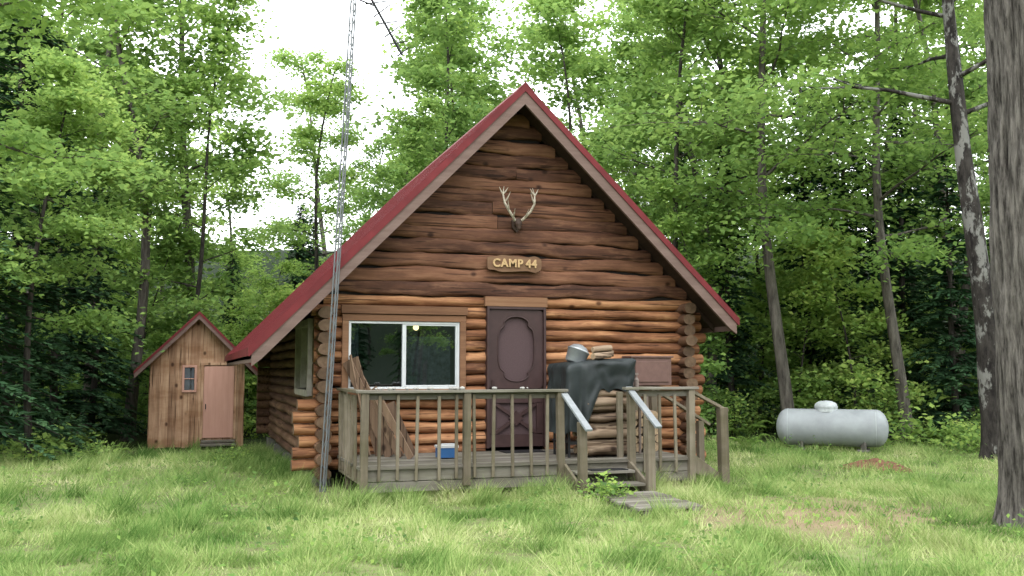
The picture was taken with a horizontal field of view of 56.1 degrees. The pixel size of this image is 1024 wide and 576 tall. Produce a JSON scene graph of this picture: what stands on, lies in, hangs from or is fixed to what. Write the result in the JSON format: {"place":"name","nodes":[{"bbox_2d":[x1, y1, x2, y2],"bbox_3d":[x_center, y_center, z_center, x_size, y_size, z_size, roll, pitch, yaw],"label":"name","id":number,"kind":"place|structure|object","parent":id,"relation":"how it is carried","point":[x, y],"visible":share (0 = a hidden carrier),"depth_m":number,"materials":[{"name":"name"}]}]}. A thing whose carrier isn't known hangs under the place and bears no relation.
{"place":"outdoors","nodes":[
{"label":"outdoors","id":0,"kind":"place"},
{"bbox_2d":[7,0,988,250],"label":"sky","id":1,"kind":"structure","parent":0,"point":[303,24],"materials":[{"name":"white"}]},
{"bbox_2d":[0,242,1023,575],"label":"ground","id":2,"kind":"structure","parent":0,"point":[736,516],"depth_m":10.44,"materials":[{"name":"green plant"}]},
{"bbox_2d":[0,423,59,460],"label":"weed plant","id":3,"kind":"object","parent":2,"relation":"on","point":[11,449],"visible":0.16,"depth_m":18.30,"materials":[{"name":"green plant"}]},
{"bbox_2d":[0,33,85,460],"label":"spruce tree","id":4,"kind":"object","parent":2,"relation":"on","point":[12,390],"visible":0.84,"depth_m":17.09,"materials":[{"name":"green plant"}]},
{"bbox_2d":[3,422,85,463],"bbox_3d":[-8.511,2.862,17.358,1.521,0.807,1.627,2,-5,-22],"label":"weed plant","id":5,"kind":"object","parent":2,"relation":"on","point":[50,449],"visible":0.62,"depth_m":17.30,"materials":[{"name":"green plant"}]},
{"bbox_2d":[0,2,118,456],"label":"spruce tree","id":6,"kind":"object","parent":2,"relation":"on","point":[9,370],"visible":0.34,"depth_m":20.14,"materials":[{"name":"green plant"}]},
{"bbox_2d":[0,132,131,450],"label":"spruce tree","id":7,"kind":"object","parent":2,"relation":"on","point":[75,292],"visible":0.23,"depth_m":22.48,"materials":[{"name":"green plant"}]},
{"bbox_2d":[0,42,185,462],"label":"maple tree","id":8,"kind":"object","parent":2,"relation":"on","point":[82,96],"visible":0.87,"depth_m":18.31,"materials":[{"name":"green plant"}]},
{"bbox_2d":[45,171,148,443],"bbox_3d":[-10.108,0.555,23.546,2.806,6.976,2.884,-1,-5,16],"label":"spruce tree","id":9,"kind":"object","parent":2,"relation":"on","point":[108,426],"visible":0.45,"depth_m":23.41,"materials":[{"name":"green plant"}]},
{"bbox_2d":[76,431,131,457],"bbox_3d":[-8.040,3.131,18.772,1.220,0.606,1.141,-1,-5,15],"label":"weed plant","id":10,"kind":"object","parent":2,"relation":"on","point":[97,448],"visible":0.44,"depth_m":18.77,"materials":[{"name":"green plant"}]},
{"bbox_2d":[0,0,229,219],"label":"maple tree","id":11,"kind":"object","parent":2,"relation":"on","point":[19,143],"visible":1,"depth_m":10.37,"materials":[{"name":"green plant"}]},
{"bbox_2d":[0,0,251,435],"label":"maple tree","id":12,"kind":"object","parent":2,"relation":"on","point":[173,27],"visible":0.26,"depth_m":24.70,"materials":[{"name":"green plant"}]},
{"bbox_2d":[0,0,260,440],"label":"maple tree","id":13,"kind":"object","parent":2,"relation":"on","point":[164,101],"visible":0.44,"depth_m":24.11,"materials":[{"name":"green plant"}]},
{"bbox_2d":[134,311,256,448],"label":"wooden shed","id":14,"kind":"structure","parent":2,"relation":"on","point":[196,386],"depth_m":22.15,"materials":[{"name":"brown wood"}]},
{"bbox_2d":[99,0,305,323],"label":"maple tree","id":15,"kind":"object","parent":2,"relation":"on","point":[232,170],"visible":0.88,"depth_m":25.31,"materials":[{"name":"green plant"}]},
{"bbox_2d":[207,442,256,462],"bbox_3d":[-4.840,2.903,16.794,0.760,0.404,0.813,-2,-5,23],"label":"weed plant","id":16,"kind":"object","parent":2,"relation":"on","point":[235,454],"visible":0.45,"depth_m":16.82,"materials":[{"name":"green plant"}]},
{"bbox_2d":[319,0,409,491],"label":"antenna mast","id":17,"kind":"object","parent":2,"relation":"on","point":[339,240],"visible":0.97,"depth_m":12.94,"materials":[{"name":"metal"}]},
{"bbox_2d":[225,82,739,485],"bbox_3d":[-1.429,0.392,18.187,7.354,6.120,9.345,2,-5,-18],"label":"log cabin","id":18,"kind":"object","parent":2,"relation":"on","point":[517,239],"visible":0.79,"depth_m":14.31,"materials":[{"name":"brown wood"}]},
{"bbox_2d":[350,323,454,386],"bbox_3d":[-1.544,0.966,13.783,1.561,0.910,0.013,2,-5,-18],"label":"window glass","id":19,"kind":"structure","parent":18,"relation":"in","point":[430,350],"depth_m":13.78,"materials":[{"name":"black"}]},
{"bbox_2d":[348,321,459,388],"bbox_3d":[-1.545,0.966,13.786,1.615,0.966,0.080,2,-5,-18],"label":"window frame","id":20,"kind":"structure","parent":18,"relation":"in","point":[457,325],"depth_m":13.78,"materials":[{"name":"white plastic"}]},
{"bbox_2d":[483,306,545,447],"bbox_3d":[0.044,1.320,14.287,0.920,2.070,0.200,2,-5,-18],"label":"screen door","id":21,"kind":"structure","parent":18,"relation":"in","point":[494,318],"depth_m":14.22,"materials":[{"name":"brown paint"}]},
{"bbox_2d":[489,309,541,434],"bbox_3d":[0.045,1.334,14.281,0.842,2.021,0.020,2,-5,-18],"label":"door panel","id":22,"kind":"structure","parent":18,"relation":"in","point":[515,344],"depth_m":14.29,"materials":[{"name":"brown wood"}]},
{"bbox_2d":[0,420,980,455],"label":"fern patch","id":23,"kind":"object","parent":2,"relation":"on","point":[730,429],"visible":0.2,"depth_m":21.12,"materials":[{"name":"green plant"}]},
{"bbox_2d":[0,0,989,437],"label":"forest trees","id":24,"kind":"object","parent":2,"relation":"on","point":[420,138],"visible":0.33,"depth_m":27.57,"materials":[{"name":"green plant"}]},
{"bbox_2d":[16,354,980,446],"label":"undergrowth","id":25,"kind":"object","parent":2,"relation":"on","point":[747,424],"visible":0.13,"depth_m":23.39,"materials":[{"name":"green plant"}]},
{"bbox_2d":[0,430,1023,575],"bbox_3d":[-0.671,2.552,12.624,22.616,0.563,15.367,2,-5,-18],"label":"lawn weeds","id":26,"kind":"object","parent":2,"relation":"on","point":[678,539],"visible":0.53,"depth_m":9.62,"materials":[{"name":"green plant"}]},
{"bbox_2d":[336,386,729,497],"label":"wooden deck","id":27,"kind":"structure","parent":2,"relation":"on","point":[431,469],"depth_m":12.30,"materials":[{"name":"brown wood"}]},
{"bbox_2d":[343,354,414,458],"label":"leaning planks","id":28,"kind":"object","parent":27,"relation":"on","point":[353,368],"visible":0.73,"depth_m":13.11,"materials":[{"name":"brown wood"}]},
{"bbox_2d":[435,443,458,457],"bbox_3d":[-0.870,2.162,12.807,0.280,0.191,0.226,2,-5,-18],"label":"cooler box","id":29,"kind":"object","parent":27,"relation":"on","point":[448,451],"visible":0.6,"depth_m":12.74,"materials":[{"name":"blue plastic"}]},
{"bbox_2d":[375,386,527,389],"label":"rail stones","id":30,"kind":"object","parent":27,"relation":"on","point":[432,388],"visible":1,"depth_m":11.93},
{"bbox_2d":[547,358,635,457],"bbox_3d":[1.082,1.648,13.349,1.072,1.337,0.878,2,-5,-18],"label":"covered grill","id":31,"kind":"object","parent":27,"relation":"on","point":[585,382],"visible":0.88,"depth_m":13.01,"materials":[{"name":"grey fabric"}]},
{"bbox_2d":[565,344,589,361],"bbox_3d":[0.907,0.930,13.307,0.336,0.310,0.320,2,-5,-18],"label":"metal pot","id":32,"kind":"object","parent":31,"relation":"on","point":[577,353],"visible":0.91,"depth_m":13.19,"materials":[{"name":"metal"}]},
{"bbox_2d":[572,345,661,455],"bbox_3d":[1.521,1.576,13.599,1.413,1.528,1.038,2,-5,-18],"label":"firewood pile","id":33,"kind":"object","parent":27,"relation":"on","point":[602,435],"visible":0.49,"depth_m":13.04,"materials":[{"name":"brown wood"}]},
{"bbox_2d":[634,373,648,453],"bbox_3d":[1.744,1.752,13.411,0.260,1.130,0.300,2,-5,-18],"label":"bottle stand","id":34,"kind":"object","parent":27,"relation":"on","point":[636,382],"visible":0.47,"depth_m":13.50,"materials":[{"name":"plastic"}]},
{"bbox_2d":[570,469,635,504],"bbox_3d":[1.089,2.407,11.623,0.887,0.471,0.949,4,-6,-38],"label":"weed plant","id":35,"kind":"object","parent":2,"relation":"on","point":[615,486],"visible":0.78,"depth_m":11.49,"materials":[{"name":"green plant"}]},
{"bbox_2d":[589,472,643,498],"bbox_3d":[1.260,2.457,11.714,0.746,0.370,0.697,-2,-5,19],"label":"weed plant","id":36,"kind":"object","parent":2,"relation":"on","point":[627,491],"visible":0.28,"depth_m":11.69,"materials":[{"name":"green plant"}]},
{"bbox_2d":[595,491,702,515],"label":"boardwalk","id":37,"kind":"structure","parent":2,"relation":"on","point":[631,500],"depth_m":11.14,"materials":[{"name":"wood"}]},
{"bbox_2d":[569,0,887,433],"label":"maple tree","id":38,"kind":"object","parent":2,"relation":"on","point":[762,204],"visible":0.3,"depth_m":24.60,"materials":[{"name":"green plant"}]},
{"bbox_2d":[570,0,971,410],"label":"maple tree","id":39,"kind":"object","parent":2,"relation":"on","point":[779,345],"visible":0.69,"depth_m":22.00,"materials":[{"name":"green plant"}]},
{"bbox_2d":[776,401,888,452],"bbox_3d":[6.699,2.910,20.126,2.240,1.091,0.784,-2,-5,20],"label":"propane tank","id":40,"kind":"object","parent":2,"relation":"on","point":[826,422],"visible":0.99,"depth_m":19.84,"materials":[{"name":"metal"}]},
{"bbox_2d":[688,0,997,459],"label":"birch tree","id":41,"kind":"object","parent":2,"relation":"on","point":[978,260],"visible":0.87,"depth_m":18.26,"materials":[{"name":"green plant"}]},
{"bbox_2d":[697,0,989,441],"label":"maple tree","id":42,"kind":"object","parent":2,"relation":"on","point":[927,253],"visible":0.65,"depth_m":22.06,"materials":[{"name":"green plant"}]},
{"bbox_2d":[789,71,898,408],"bbox_3d":[9.920,-1.216,28.095,3.975,10.730,3.636,3,-6,-32],"label":"spruce tree","id":43,"kind":"object","parent":2,"relation":"on","point":[852,232],"visible":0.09,"depth_m":28.14,"materials":[{"name":"green plant"}]},
{"bbox_2d":[835,458,914,472],"bbox_3d":[5.973,2.897,15.685,1.374,0.222,1.216,2,-5,-18],"label":"dirt mound","id":44,"kind":"object","parent":2,"relation":"on","point":[874,461],"visible":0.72,"depth_m":15.48,"materials":[{"name":"red soil"}]},
{"bbox_2d":[850,89,977,419],"bbox_3d":[10.722,-0.813,26.211,3.844,9.843,3.938,4,-6,-39],"label":"spruce tree","id":45,"kind":"object","parent":2,"relation":"on","point":[901,305],"visible":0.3,"depth_m":25.98,"materials":[{"name":"green plant"}]},
{"bbox_2d":[882,403,948,447],"bbox_3d":[8.644,3.071,21.385,2.169,1.077,2.028,-3,-6,30],"label":"weed plant","id":46,"kind":"object","parent":2,"relation":"on","point":[914,433],"visible":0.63,"depth_m":21.08,"materials":[{"name":"green plant"}]},
{"bbox_2d":[889,152,980,439],"bbox_3d":[10.690,0.221,23.565,2.993,7.441,3.076,-2,-5,22],"label":"spruce tree","id":47,"kind":"object","parent":2,"relation":"on","point":[956,296],"visible":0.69,"depth_m":23.39,"materials":[{"name":"green plant"}]},
{"bbox_2d":[906,413,979,449],"bbox_3d":[9.361,3.096,20.679,1.648,0.875,1.762,2,-5,-25],"label":"weed plant","id":48,"kind":"object","parent":2,"relation":"on","point":[948,430],"visible":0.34,"depth_m":20.48,"materials":[{"name":"green plant"}]},
{"bbox_2d":[929,419,980,453],"bbox_3d":[9.298,3.024,19.498,1.627,0.807,1.521,4,-6,-40],"label":"weed plant","id":49,"kind":"object","parent":2,"relation":"on","point":[973,439],"visible":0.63,"depth_m":19.49,"materials":[{"name":"green plant"}]},
{"bbox_2d":[983,0,1023,528],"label":"maple tree","id":50,"kind":"object","parent":2,"relation":"on","point":[1004,31],"visible":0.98,"depth_m":9.95,"materials":[{"name":"grey plant"}]}
]}

